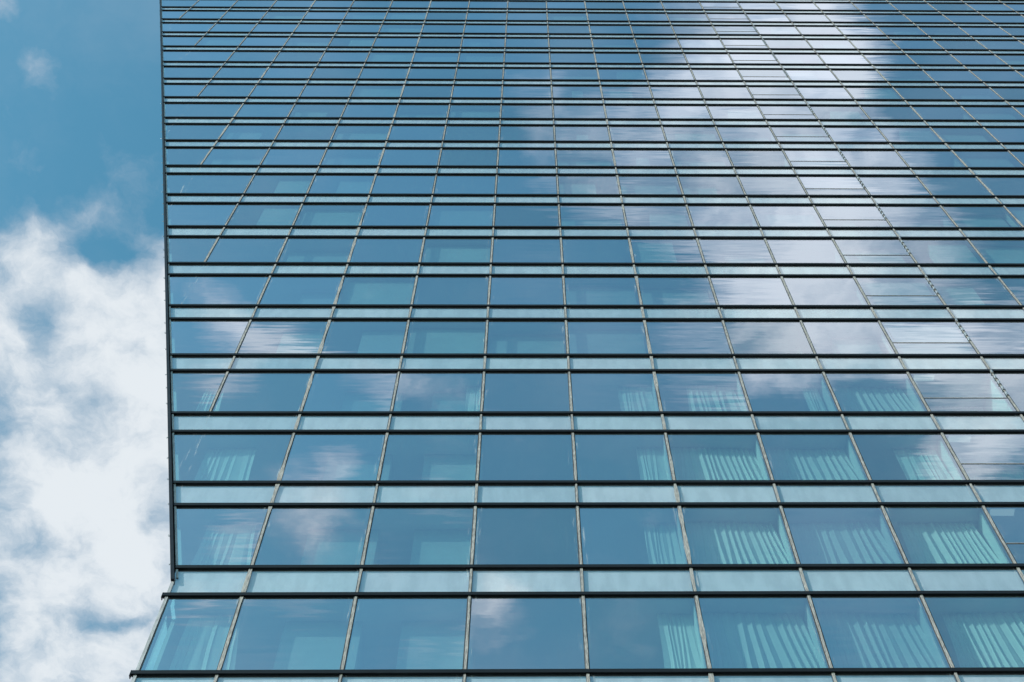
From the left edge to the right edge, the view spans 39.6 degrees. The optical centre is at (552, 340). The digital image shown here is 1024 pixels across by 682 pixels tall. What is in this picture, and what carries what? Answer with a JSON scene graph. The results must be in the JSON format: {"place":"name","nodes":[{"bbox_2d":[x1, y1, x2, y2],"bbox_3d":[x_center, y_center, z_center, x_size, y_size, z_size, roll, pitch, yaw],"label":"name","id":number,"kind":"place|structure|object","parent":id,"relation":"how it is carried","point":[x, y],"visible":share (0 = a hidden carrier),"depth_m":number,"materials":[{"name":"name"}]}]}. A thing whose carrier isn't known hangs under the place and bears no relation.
{"place":"outdoors","nodes":[
{"label":"outdoors","id":0,"kind":"place"},
{"bbox_2d":[0,0,170,681],"label":"sky","id":1,"kind":"structure","parent":0,"point":[85,525],"materials":[{"name":"blue"}]},
{"bbox_2d":[129,0,1023,681],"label":"glass tower","id":2,"kind":"structure","parent":0,"point":[549,340],"depth_m":38.40,"materials":[{"name":"glass"}]},
{"bbox_2d":[140,597,239,669],"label":"window","id":3,"kind":"structure","parent":2,"relation":"in","point":[191,633],"depth_m":26.06,"materials":[{"name":"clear glass"}]},
{"bbox_2d":[173,372,225,410],"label":"window","id":4,"kind":"structure","parent":2,"relation":"in","point":[192,391],"depth_m":35.23,"materials":[{"name":"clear glass"}]},
{"bbox_2d":[171,320,248,352],"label":"window","id":5,"kind":"structure","parent":2,"relation":"in","point":[188,336],"depth_m":38.20,"materials":[{"name":"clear glass"}]},
{"bbox_2d":[170,276,268,303],"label":"window","id":6,"kind":"structure","parent":2,"relation":"in","point":[183,289],"depth_m":41.16,"materials":[{"name":"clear glass"}]},
{"bbox_2d":[176,507,267,564],"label":"window","id":7,"kind":"structure","parent":2,"relation":"in","point":[205,535],"depth_m":29.17,"materials":[{"name":"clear glass"}]},
{"bbox_2d":[174,433,292,479],"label":"window","id":8,"kind":"structure","parent":2,"relation":"in","point":[198,456],"depth_m":32.19,"materials":[{"name":"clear glass"}]},
{"bbox_2d":[212,372,311,410],"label":"window","id":9,"kind":"structure","parent":2,"relation":"in","point":[240,391],"depth_m":35.15,"materials":[{"name":"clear glass"}]},
{"bbox_2d":[238,320,327,352],"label":"window","id":10,"kind":"structure","parent":2,"relation":"in","point":[262,336],"depth_m":38.18,"materials":[{"name":"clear glass"}]},
{"bbox_2d":[221,597,353,669],"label":"window","id":11,"kind":"structure","parent":2,"relation":"in","point":[269,633],"depth_m":26.09,"materials":[{"name":"blue glass"}]},
{"bbox_2d":[259,276,342,303],"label":"window","id":12,"kind":"structure","parent":2,"relation":"in","point":[279,289],"depth_m":41.16,"materials":[{"name":"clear glass"}]},
{"bbox_2d":[254,507,371,564],"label":"window","id":13,"kind":"structure","parent":2,"relation":"in","point":[292,535],"depth_m":29.12,"materials":[{"name":"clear glass"}]},
{"bbox_2d":[282,433,385,479],"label":"window","id":14,"kind":"structure","parent":2,"relation":"in","point":[312,456],"depth_m":32.18,"materials":[{"name":"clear glass"}]},
{"bbox_2d":[302,372,397,410],"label":"window","id":15,"kind":"structure","parent":2,"relation":"in","point":[328,391],"depth_m":35.19,"materials":[{"name":"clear glass"}]},
{"bbox_2d":[321,320,407,352],"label":"window","id":16,"kind":"structure","parent":2,"relation":"in","point":[342,336],"depth_m":38.22,"materials":[{"name":"blue glass"}]},
{"bbox_2d":[337,276,415,303],"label":"window","id":17,"kind":"structure","parent":2,"relation":"in","point":[355,289],"depth_m":41.20,"materials":[{"name":"blue glass"}]},
{"bbox_2d":[344,597,467,668],"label":"window","id":18,"kind":"structure","parent":2,"relation":"in","point":[387,632],"depth_m":26.13,"materials":[{"name":"blue glass"}]},
{"bbox_2d":[364,507,473,564],"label":"window","id":19,"kind":"structure","parent":2,"relation":"in","point":[398,535],"depth_m":29.17,"materials":[{"name":"blue glass"}]},
{"bbox_2d":[380,433,478,479],"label":"window","id":20,"kind":"structure","parent":2,"relation":"in","point":[407,456],"depth_m":32.21,"materials":[{"name":"blue glass"}]},
{"bbox_2d":[393,372,482,410],"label":"window","id":21,"kind":"structure","parent":2,"relation":"in","point":[416,391],"depth_m":35.23,"materials":[{"name":"blue glass"}]},
{"bbox_2d":[404,320,485,352],"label":"window","id":22,"kind":"structure","parent":2,"relation":"in","point":[423,336],"depth_m":38.25,"materials":[{"name":"blue glass"}]},
{"bbox_2d":[413,276,488,303],"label":"window","id":23,"kind":"structure","parent":2,"relation":"in","point":[429,289],"depth_m":41.25,"materials":[{"name":"blue glass"}]},
{"bbox_2d":[473,506,578,563],"label":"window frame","id":24,"kind":"structure","parent":2,"relation":"in","point":[575,506],"depth_m":29.19,"materials":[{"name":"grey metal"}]},
{"bbox_2d":[467,597,585,668],"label":"window","id":25,"kind":"structure","parent":2,"relation":"in","point":[505,632],"depth_m":26.16,"materials":[{"name":"blue glass"}]},
{"bbox_2d":[479,433,573,479],"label":"window","id":26,"kind":"structure","parent":2,"relation":"in","point":[503,456],"depth_m":32.25,"materials":[{"name":"blue glass"}]},
{"bbox_2d":[483,372,569,410],"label":"window","id":27,"kind":"structure","parent":2,"relation":"in","point":[503,391],"depth_m":35.27,"materials":[{"name":"blue glass"}]},
{"bbox_2d":[486,320,566,352],"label":"window","id":28,"kind":"structure","parent":2,"relation":"in","point":[503,336],"depth_m":38.27,"materials":[{"name":"blue glass"}]},
{"bbox_2d":[490,276,563,303],"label":"window","id":29,"kind":"structure","parent":2,"relation":"in","point":[504,289],"depth_m":41.30,"materials":[{"name":"blue glass"}]},
{"bbox_2d":[162,0,1023,304],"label":"upper windows","id":30,"kind":"structure","parent":2,"relation":"in","point":[803,290],"depth_m":55.51,"materials":[{"name":"blue glass"}]},
{"bbox_2d":[564,276,639,304],"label":"window","id":31,"kind":"structure","parent":2,"relation":"in","point":[578,290],"depth_m":41.31,"materials":[{"name":"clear glass"}]},
{"bbox_2d":[567,320,648,352],"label":"window","id":32,"kind":"structure","parent":2,"relation":"in","point":[583,336],"depth_m":38.31,"materials":[{"name":"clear glass"}]},
{"bbox_2d":[570,372,659,410],"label":"window","id":33,"kind":"structure","parent":2,"relation":"in","point":[591,391],"depth_m":35.31,"materials":[{"name":"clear glass"}]},
{"bbox_2d":[574,433,672,479],"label":"window","id":34,"kind":"structure","parent":2,"relation":"in","point":[599,456],"depth_m":32.28,"materials":[{"name":"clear glass"}]},
{"bbox_2d":[579,506,687,563],"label":"window","id":35,"kind":"structure","parent":2,"relation":"in","point":[609,535],"depth_m":29.24,"materials":[{"name":"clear glass"}]},
{"bbox_2d":[585,596,707,668],"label":"window","id":36,"kind":"structure","parent":2,"relation":"in","point":[682,606],"depth_m":26.99,"materials":[{"name":"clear glass"}]},
{"bbox_2d":[638,277,716,304],"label":"window","id":37,"kind":"structure","parent":2,"relation":"in","point":[653,290],"depth_m":41.32,"materials":[{"name":"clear glass"}]},
{"bbox_2d":[657,615,701,667],"bbox_3d":[2.387,5.778,26.400,0.794,2.395,0.065,1,-66,-2],"label":"curtain","id":38,"kind":"object","parent":2,"relation":"hanging from","point":[679,642],"visible":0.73,"depth_m":26.67,"materials":[{"name":"fabric"}]},
{"bbox_2d":[646,321,731,353],"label":"window","id":39,"kind":"structure","parent":2,"relation":"in","point":[665,337],"depth_m":38.34,"materials":[{"name":"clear glass"}]},
{"bbox_2d":[656,372,748,410],"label":"window","id":40,"kind":"structure","parent":2,"relation":"in","point":[678,391],"depth_m":35.35,"materials":[{"name":"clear glass"}]},
{"bbox_2d":[667,433,770,479],"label":"window","id":41,"kind":"structure","parent":2,"relation":"in","point":[695,456],"depth_m":32.32,"materials":[{"name":"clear glass"}]},
{"bbox_2d":[681,506,796,563],"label":"window","id":42,"kind":"structure","parent":2,"relation":"in","point":[731,534],"depth_m":29.29,"materials":[{"name":"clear glass"}]},
{"bbox_2d":[710,277,792,304],"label":"window","id":43,"kind":"structure","parent":2,"relation":"in","point":[728,290],"depth_m":41.37,"materials":[{"name":"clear glass"}]},
{"bbox_2d":[698,596,828,667],"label":"window","id":44,"kind":"structure","parent":2,"relation":"in","point":[741,631],"depth_m":26.25,"materials":[{"name":"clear glass"}]},
{"bbox_2d":[724,321,813,353],"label":"window","id":45,"kind":"structure","parent":2,"relation":"in","point":[746,337],"depth_m":38.38,"materials":[{"name":"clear glass"}]},
{"bbox_2d":[740,372,838,410],"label":"window","id":46,"kind":"structure","parent":2,"relation":"in","point":[766,391],"depth_m":35.40,"materials":[{"name":"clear glass"}]},
{"bbox_2d":[759,433,868,479],"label":"window","id":47,"kind":"structure","parent":2,"relation":"in","point":[790,456],"depth_m":32.36,"materials":[{"name":"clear glass"}]},
{"bbox_2d":[782,506,905,563],"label":"window","id":48,"kind":"structure","parent":2,"relation":"in","point":[820,534],"depth_m":29.32,"materials":[{"name":"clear glass"}]},
{"bbox_2d":[802,321,895,353],"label":"window","id":49,"kind":"structure","parent":2,"relation":"in","point":[826,337],"depth_m":38.42,"materials":[{"name":"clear glass"}]},
{"bbox_2d":[825,372,927,410],"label":"window","id":50,"kind":"structure","parent":2,"relation":"in","point":[853,391],"depth_m":35.43,"materials":[{"name":"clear glass"}]},
{"bbox_2d":[810,595,950,667],"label":"window","id":51,"kind":"structure","parent":2,"relation":"in","point":[857,631],"depth_m":26.28,"materials":[{"name":"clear glass"}]},
{"bbox_2d":[852,433,966,479],"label":"window","id":52,"kind":"structure","parent":2,"relation":"in","point":[886,456],"depth_m":32.39,"materials":[{"name":"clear glass"}]},
{"bbox_2d":[880,318,977,353],"bbox_3d":[10.172,-0.106,38.451,2.146,2.361,0.100,0,-66,-1],"label":"window","id":53,"kind":"structure","parent":2,"relation":"in","point":[907,337],"depth_m":38.46,"materials":[{"name":"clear glass"}]},
{"bbox_2d":[923,596,954,666],"label":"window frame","id":54,"kind":"structure","parent":2,"relation":"in","point":[923,596],"depth_m":26.30,"materials":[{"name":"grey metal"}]},
{"bbox_2d":[883,506,1012,562],"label":"window","id":55,"kind":"structure","parent":2,"relation":"in","point":[977,511],"depth_m":30.26,"materials":[{"name":"glass"}]},
{"bbox_2d":[898,521,1000,563],"bbox_3d":[8.338,4.415,29.538,1.992,2.389,0.139,-1,-66,-1],"label":"curtain","id":56,"kind":"object","parent":2,"relation":"hanging from","point":[941,543],"visible":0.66,"depth_m":29.86,"materials":[{"name":"fabric"}]},
{"bbox_2d":[909,369,1016,410],"bbox_3d":[10.225,1.255,35.446,2.146,2.367,0.100,0,-66,-1],"label":"window","id":57,"kind":"structure","parent":2,"relation":"in","point":[941,391],"depth_m":35.47,"materials":[{"name":"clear glass"}]},
{"bbox_2d":[941,611,1023,666],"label":"curtain","id":58,"kind":"object","parent":2,"relation":"hanging from","point":[987,640],"visible":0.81,"depth_m":26.86,"materials":[{"name":"fabric"}]},
{"bbox_2d":[943,433,1023,479],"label":"window","id":59,"kind":"structure","parent":2,"relation":"in","point":[983,456],"depth_m":32.53,"materials":[{"name":"clear glass"}]},
{"bbox_2d":[958,321,1023,353],"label":"window","id":60,"kind":"structure","parent":2,"relation":"in","point":[989,337],"depth_m":38.62,"materials":[{"name":"clear glass"}]},
{"bbox_2d":[985,506,1023,562],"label":"window","id":61,"kind":"structure","parent":2,"relation":"in","point":[1009,520],"depth_m":29.73,"materials":[{"name":"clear glass"}]},
{"bbox_2d":[993,372,1023,410],"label":"window","id":62,"kind":"structure","parent":2,"relation":"in","point":[1013,382],"depth_m":35.87,"materials":[{"name":"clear glass"}]}
]}

